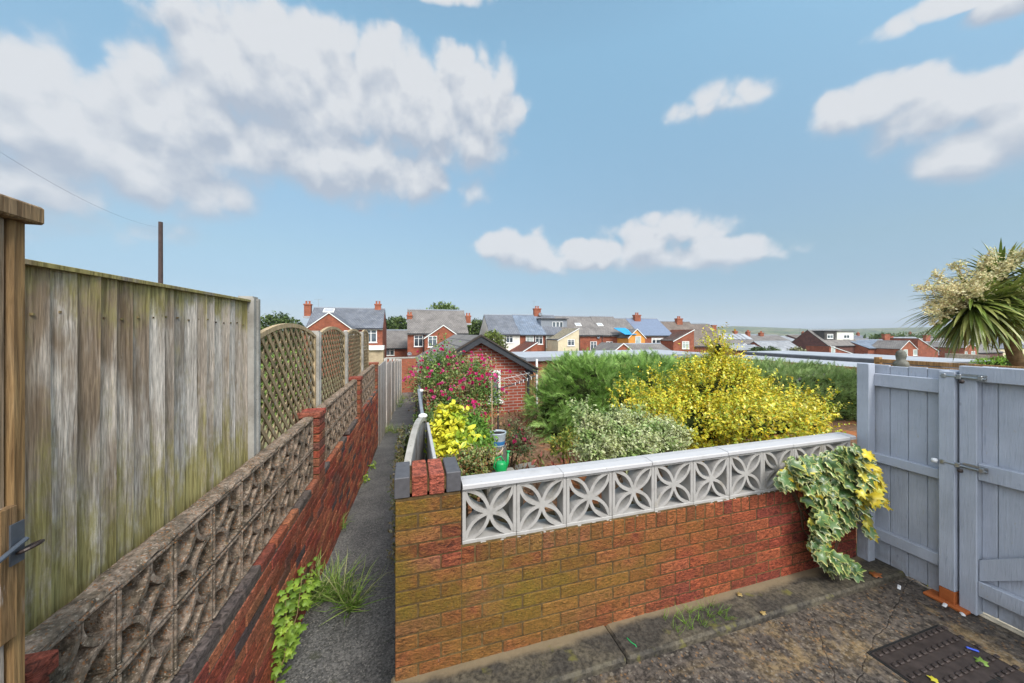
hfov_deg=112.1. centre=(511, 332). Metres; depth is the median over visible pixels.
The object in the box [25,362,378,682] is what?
path wall
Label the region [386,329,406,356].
terraced house
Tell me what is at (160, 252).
telegraph pole
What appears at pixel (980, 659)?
fallen leaf
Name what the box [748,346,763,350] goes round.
broadleaf tree
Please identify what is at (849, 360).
flat garage
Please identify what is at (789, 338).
terraced house
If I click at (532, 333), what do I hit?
terraced house
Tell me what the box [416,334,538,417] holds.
brick shed
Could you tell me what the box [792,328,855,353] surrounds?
terraced house
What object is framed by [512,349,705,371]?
garage row
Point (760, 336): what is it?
terraced house
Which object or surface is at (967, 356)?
rubble wall
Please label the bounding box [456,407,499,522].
leafy shrub
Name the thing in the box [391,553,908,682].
kerb
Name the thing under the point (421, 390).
garden post
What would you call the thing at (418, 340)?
window
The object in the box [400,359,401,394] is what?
board fence
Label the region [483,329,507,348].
broadleaf tree
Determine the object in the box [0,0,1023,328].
sky
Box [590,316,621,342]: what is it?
terraced house
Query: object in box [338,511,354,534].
grass tuft
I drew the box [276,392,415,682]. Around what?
path
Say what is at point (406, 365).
end wall
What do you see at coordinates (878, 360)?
slat fence
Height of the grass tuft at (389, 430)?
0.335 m
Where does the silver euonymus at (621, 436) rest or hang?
on the garden ground at (851, 428)
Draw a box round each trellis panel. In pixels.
[260,323,315,450]
[320,327,344,401]
[348,329,360,382]
[362,330,368,369]
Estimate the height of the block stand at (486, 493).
0.998 m
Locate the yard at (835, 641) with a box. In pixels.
[573,577,1023,682]
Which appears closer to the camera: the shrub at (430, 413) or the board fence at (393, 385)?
the shrub at (430, 413)
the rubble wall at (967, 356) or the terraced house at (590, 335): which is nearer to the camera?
the rubble wall at (967, 356)
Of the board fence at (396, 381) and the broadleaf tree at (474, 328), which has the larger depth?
the broadleaf tree at (474, 328)
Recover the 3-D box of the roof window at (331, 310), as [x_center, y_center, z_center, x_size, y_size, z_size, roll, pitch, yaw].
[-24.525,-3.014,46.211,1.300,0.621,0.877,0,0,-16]
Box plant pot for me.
[490,429,505,447]
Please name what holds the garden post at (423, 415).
on the garden ground at (851, 428)
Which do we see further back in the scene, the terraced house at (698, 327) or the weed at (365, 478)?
the terraced house at (698, 327)
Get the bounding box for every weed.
[271,556,323,682]
[363,471,369,482]
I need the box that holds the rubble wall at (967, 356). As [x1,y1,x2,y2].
[945,353,989,358]
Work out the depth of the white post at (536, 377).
9.27 m
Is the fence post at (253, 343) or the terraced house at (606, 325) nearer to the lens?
the fence post at (253, 343)
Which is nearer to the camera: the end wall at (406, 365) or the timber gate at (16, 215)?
the timber gate at (16, 215)
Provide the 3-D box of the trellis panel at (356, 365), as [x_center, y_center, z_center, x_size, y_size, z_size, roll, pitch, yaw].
[-2.714,0.775,5.913,0.034,1.690,1.421,0,0,-15]
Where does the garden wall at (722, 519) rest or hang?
on the terrain at (775, 331)
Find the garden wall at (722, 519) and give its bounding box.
[394,432,855,680]
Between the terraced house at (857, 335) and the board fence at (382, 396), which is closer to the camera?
the board fence at (382, 396)
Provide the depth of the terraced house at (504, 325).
51.20 m
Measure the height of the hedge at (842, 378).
1.813 m
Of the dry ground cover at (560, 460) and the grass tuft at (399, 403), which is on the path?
the grass tuft at (399, 403)
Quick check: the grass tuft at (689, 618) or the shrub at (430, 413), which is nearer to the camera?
the grass tuft at (689, 618)
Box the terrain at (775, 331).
[260,326,1022,552]
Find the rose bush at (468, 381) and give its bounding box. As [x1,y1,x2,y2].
[402,333,511,424]
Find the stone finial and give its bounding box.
[892,350,909,366]
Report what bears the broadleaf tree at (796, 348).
on the terrain at (775, 331)
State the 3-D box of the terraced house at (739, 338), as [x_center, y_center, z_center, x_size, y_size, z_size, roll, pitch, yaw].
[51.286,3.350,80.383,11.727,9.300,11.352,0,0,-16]
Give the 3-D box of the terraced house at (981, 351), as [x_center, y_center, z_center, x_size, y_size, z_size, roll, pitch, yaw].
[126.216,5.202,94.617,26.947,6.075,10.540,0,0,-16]
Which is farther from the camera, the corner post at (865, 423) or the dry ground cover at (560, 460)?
the dry ground cover at (560, 460)
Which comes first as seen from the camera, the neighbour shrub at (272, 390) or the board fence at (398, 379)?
the neighbour shrub at (272, 390)
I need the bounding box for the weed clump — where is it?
[547,425,580,491]
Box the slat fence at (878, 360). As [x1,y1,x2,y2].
[874,357,1023,369]
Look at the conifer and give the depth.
6.61 m
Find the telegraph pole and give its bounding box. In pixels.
[158,222,162,283]
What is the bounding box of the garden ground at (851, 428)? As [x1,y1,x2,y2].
[423,372,856,542]
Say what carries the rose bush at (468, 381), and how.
on the garden ground at (851, 428)
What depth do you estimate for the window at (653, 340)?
57.05 m
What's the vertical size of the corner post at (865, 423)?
1.490 m
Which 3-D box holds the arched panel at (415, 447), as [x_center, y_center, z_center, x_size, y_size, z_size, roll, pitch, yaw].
[-0.689,1.427,2.497,0.040,1.546,0.989,0,0,-9]
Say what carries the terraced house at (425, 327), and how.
on the terrain at (775, 331)
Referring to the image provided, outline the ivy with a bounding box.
[772,443,893,582]
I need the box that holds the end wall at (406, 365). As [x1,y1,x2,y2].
[386,357,417,394]
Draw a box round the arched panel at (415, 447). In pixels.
[404,417,425,464]
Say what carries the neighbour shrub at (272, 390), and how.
on the terrain at (775, 331)
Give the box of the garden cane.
[491,379,492,430]
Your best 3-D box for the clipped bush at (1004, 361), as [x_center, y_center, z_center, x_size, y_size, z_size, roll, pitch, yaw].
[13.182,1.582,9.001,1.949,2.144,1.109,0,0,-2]
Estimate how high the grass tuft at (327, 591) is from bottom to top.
0.421 m
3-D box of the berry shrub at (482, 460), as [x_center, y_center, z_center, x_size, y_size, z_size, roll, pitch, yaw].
[-0.315,1.292,2.312,0.583,1.052,0.425,0,0,-16]
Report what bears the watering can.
on the block stand at (486, 493)
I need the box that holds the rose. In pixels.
[499,416,538,468]
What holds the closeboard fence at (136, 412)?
on the path wall at (189, 594)
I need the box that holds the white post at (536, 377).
[536,359,537,403]
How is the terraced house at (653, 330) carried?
on the terrain at (775, 331)
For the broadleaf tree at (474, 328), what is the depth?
66.33 m
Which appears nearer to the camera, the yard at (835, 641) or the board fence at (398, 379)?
the yard at (835, 641)
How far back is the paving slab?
4.71 m
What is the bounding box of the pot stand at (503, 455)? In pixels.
[491,445,505,460]
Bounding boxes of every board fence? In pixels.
[378,358,386,445]
[387,358,391,426]
[392,359,394,414]
[395,359,397,408]
[398,359,399,400]
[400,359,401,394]
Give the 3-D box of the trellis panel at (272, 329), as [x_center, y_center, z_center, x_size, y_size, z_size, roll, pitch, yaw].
[-1.918,0.768,2.990,0.034,1.703,1.423,0,0,-15]
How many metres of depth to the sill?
2.07 m
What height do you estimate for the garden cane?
0.650 m
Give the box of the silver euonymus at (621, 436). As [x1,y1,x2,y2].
[566,397,698,473]
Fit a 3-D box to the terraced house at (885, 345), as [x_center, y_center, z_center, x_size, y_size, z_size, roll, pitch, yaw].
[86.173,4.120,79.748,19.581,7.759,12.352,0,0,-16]
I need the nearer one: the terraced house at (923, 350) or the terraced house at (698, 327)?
the terraced house at (698, 327)
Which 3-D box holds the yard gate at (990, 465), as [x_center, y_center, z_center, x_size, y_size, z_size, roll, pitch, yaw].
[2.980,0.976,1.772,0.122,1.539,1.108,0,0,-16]
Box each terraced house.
[303,299,386,376]
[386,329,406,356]
[406,309,471,356]
[479,314,520,349]
[509,301,545,351]
[536,315,578,350]
[554,315,602,350]
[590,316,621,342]
[592,342,669,350]
[614,313,645,342]
[626,316,682,342]
[660,321,716,352]
[691,323,729,353]
[718,330,752,344]
[728,345,759,354]
[746,330,791,341]
[750,341,797,350]
[781,336,794,340]
[786,331,803,338]
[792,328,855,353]
[850,334,917,356]
[853,332,869,338]
[879,335,938,356]
[925,341,976,357]
[946,341,1004,358]
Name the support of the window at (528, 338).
in the terraced house at (532, 333)
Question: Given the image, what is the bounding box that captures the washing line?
[496,371,534,428]
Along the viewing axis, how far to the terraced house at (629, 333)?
53.42 m
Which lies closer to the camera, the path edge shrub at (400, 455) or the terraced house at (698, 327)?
the path edge shrub at (400, 455)
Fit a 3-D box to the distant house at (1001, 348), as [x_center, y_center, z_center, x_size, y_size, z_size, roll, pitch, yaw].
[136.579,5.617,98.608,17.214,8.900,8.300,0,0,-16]
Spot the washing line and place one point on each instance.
(507, 386)
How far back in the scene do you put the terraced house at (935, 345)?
84.45 m
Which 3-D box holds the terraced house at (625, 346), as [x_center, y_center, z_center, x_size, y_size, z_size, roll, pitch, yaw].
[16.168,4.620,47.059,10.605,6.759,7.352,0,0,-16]
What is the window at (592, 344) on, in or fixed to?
in the terraced house at (590, 335)
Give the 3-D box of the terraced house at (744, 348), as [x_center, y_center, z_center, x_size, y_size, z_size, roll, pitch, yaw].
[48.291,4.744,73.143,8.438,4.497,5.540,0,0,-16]
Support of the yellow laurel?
on the garden ground at (851, 428)
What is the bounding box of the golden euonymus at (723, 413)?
[605,322,854,461]
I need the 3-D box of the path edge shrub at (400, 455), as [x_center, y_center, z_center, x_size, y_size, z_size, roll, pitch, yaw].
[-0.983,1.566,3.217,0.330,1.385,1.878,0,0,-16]
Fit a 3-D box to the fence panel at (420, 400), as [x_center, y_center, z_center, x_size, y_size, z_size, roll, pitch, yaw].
[-1.038,1.528,3.953,0.058,1.525,1.630,0,0,-16]
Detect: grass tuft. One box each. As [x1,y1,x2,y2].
[305,547,393,624]
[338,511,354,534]
[385,424,401,433]
[396,393,407,406]
[659,593,741,632]
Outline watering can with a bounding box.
[493,450,509,471]
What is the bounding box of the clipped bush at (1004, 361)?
[969,354,1023,365]
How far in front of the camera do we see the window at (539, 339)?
51.24 m
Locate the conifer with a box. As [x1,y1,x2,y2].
[516,347,763,444]
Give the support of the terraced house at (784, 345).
on the terrain at (775, 331)
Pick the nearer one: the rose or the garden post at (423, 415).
the garden post at (423, 415)
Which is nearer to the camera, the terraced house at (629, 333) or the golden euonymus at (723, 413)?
the golden euonymus at (723, 413)
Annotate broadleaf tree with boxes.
[260,311,304,361]
[386,315,406,329]
[426,301,458,309]
[467,318,481,334]
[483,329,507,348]
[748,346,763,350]
[761,346,781,350]
[787,345,806,350]
[869,332,895,338]
[892,331,922,337]
[917,329,963,340]
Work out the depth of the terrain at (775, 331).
1421.89 m
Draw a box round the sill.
[980,612,1023,636]
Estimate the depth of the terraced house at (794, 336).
141.50 m
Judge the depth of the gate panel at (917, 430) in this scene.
2.39 m
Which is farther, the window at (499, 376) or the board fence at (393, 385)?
the board fence at (393, 385)
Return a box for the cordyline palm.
[897,239,1023,366]
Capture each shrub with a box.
[260,345,308,442]
[386,421,413,574]
[410,407,436,456]
[426,443,502,521]
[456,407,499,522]
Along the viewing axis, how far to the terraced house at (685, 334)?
56.84 m
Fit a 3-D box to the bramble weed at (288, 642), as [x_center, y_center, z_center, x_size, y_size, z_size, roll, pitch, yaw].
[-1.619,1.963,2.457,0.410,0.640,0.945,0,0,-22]
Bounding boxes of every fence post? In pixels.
[238,296,259,459]
[309,331,321,406]
[340,331,347,384]
[357,332,363,371]
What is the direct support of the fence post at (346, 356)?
on the terrain at (775, 331)
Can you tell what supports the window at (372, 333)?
in the terraced house at (372, 321)
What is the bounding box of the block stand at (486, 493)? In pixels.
[480,467,522,520]
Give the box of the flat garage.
[706,351,989,379]
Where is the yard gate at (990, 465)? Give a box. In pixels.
[931,366,1023,631]
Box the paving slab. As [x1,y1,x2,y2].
[515,462,536,469]
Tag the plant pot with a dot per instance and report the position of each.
(500, 434)
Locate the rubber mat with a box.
[867,625,1023,682]
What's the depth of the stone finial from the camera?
3.32 m
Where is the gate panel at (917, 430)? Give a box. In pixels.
[874,364,970,614]
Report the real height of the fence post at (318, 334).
3.025 m
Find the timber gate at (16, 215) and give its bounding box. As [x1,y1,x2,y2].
[0,194,44,682]
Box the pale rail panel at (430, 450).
[426,422,435,462]
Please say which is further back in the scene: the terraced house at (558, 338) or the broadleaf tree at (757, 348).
the terraced house at (558, 338)
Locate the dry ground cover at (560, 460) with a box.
[468,410,676,514]
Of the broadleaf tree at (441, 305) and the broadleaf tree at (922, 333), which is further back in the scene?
the broadleaf tree at (922, 333)
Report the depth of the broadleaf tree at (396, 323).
73.55 m
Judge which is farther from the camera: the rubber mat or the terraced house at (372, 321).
the terraced house at (372, 321)
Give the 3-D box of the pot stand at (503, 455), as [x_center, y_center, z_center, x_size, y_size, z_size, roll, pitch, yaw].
[-0.166,1.597,4.100,0.260,0.504,0.256,0,0,-16]
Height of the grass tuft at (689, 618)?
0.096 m
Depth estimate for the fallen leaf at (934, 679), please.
1.73 m
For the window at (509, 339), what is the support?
in the terraced house at (504, 325)
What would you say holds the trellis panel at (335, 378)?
attached to the fence post at (318, 334)
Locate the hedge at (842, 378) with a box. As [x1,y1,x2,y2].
[729,355,856,421]
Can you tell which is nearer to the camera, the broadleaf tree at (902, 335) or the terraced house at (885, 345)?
the terraced house at (885, 345)
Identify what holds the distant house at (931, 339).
on the terrain at (775, 331)
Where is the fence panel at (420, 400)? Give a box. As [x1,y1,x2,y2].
[417,389,423,413]
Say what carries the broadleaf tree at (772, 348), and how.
on the terrain at (775, 331)
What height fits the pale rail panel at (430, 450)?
1.245 m
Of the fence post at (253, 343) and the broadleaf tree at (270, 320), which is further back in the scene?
the broadleaf tree at (270, 320)
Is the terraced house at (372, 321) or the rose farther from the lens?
the terraced house at (372, 321)
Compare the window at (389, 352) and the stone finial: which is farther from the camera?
the window at (389, 352)
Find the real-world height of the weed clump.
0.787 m
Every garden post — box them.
[418,389,423,414]
[418,413,427,460]
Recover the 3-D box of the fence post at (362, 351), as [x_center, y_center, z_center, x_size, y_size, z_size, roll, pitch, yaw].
[-2.919,1.488,6.645,0.100,3.025,0.100,0,0,-16]
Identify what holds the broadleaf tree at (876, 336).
on the terrain at (775, 331)
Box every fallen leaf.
[869,571,881,577]
[927,675,938,682]
[974,657,988,666]
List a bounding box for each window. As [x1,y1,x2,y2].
[323,308,334,312]
[365,329,376,342]
[386,349,394,355]
[414,335,422,346]
[489,370,502,403]
[506,336,512,342]
[526,336,533,341]
[535,336,542,344]
[590,341,596,349]
[651,338,662,342]
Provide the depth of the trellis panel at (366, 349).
7.30 m
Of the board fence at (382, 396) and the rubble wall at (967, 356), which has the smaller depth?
the board fence at (382, 396)
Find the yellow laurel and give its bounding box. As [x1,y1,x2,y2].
[424,399,485,461]
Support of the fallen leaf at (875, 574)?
on the kerb
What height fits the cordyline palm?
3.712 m
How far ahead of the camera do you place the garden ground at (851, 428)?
5.83 m
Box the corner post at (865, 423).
[857,363,874,561]
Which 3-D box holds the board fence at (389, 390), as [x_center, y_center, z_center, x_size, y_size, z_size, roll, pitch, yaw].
[-3.795,2.422,10.596,0.086,3.155,1.816,0,0,-16]
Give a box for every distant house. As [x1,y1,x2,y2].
[919,338,947,341]
[969,338,1023,357]
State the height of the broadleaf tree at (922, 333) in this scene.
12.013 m
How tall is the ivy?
0.948 m
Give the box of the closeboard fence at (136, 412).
[25,259,250,634]

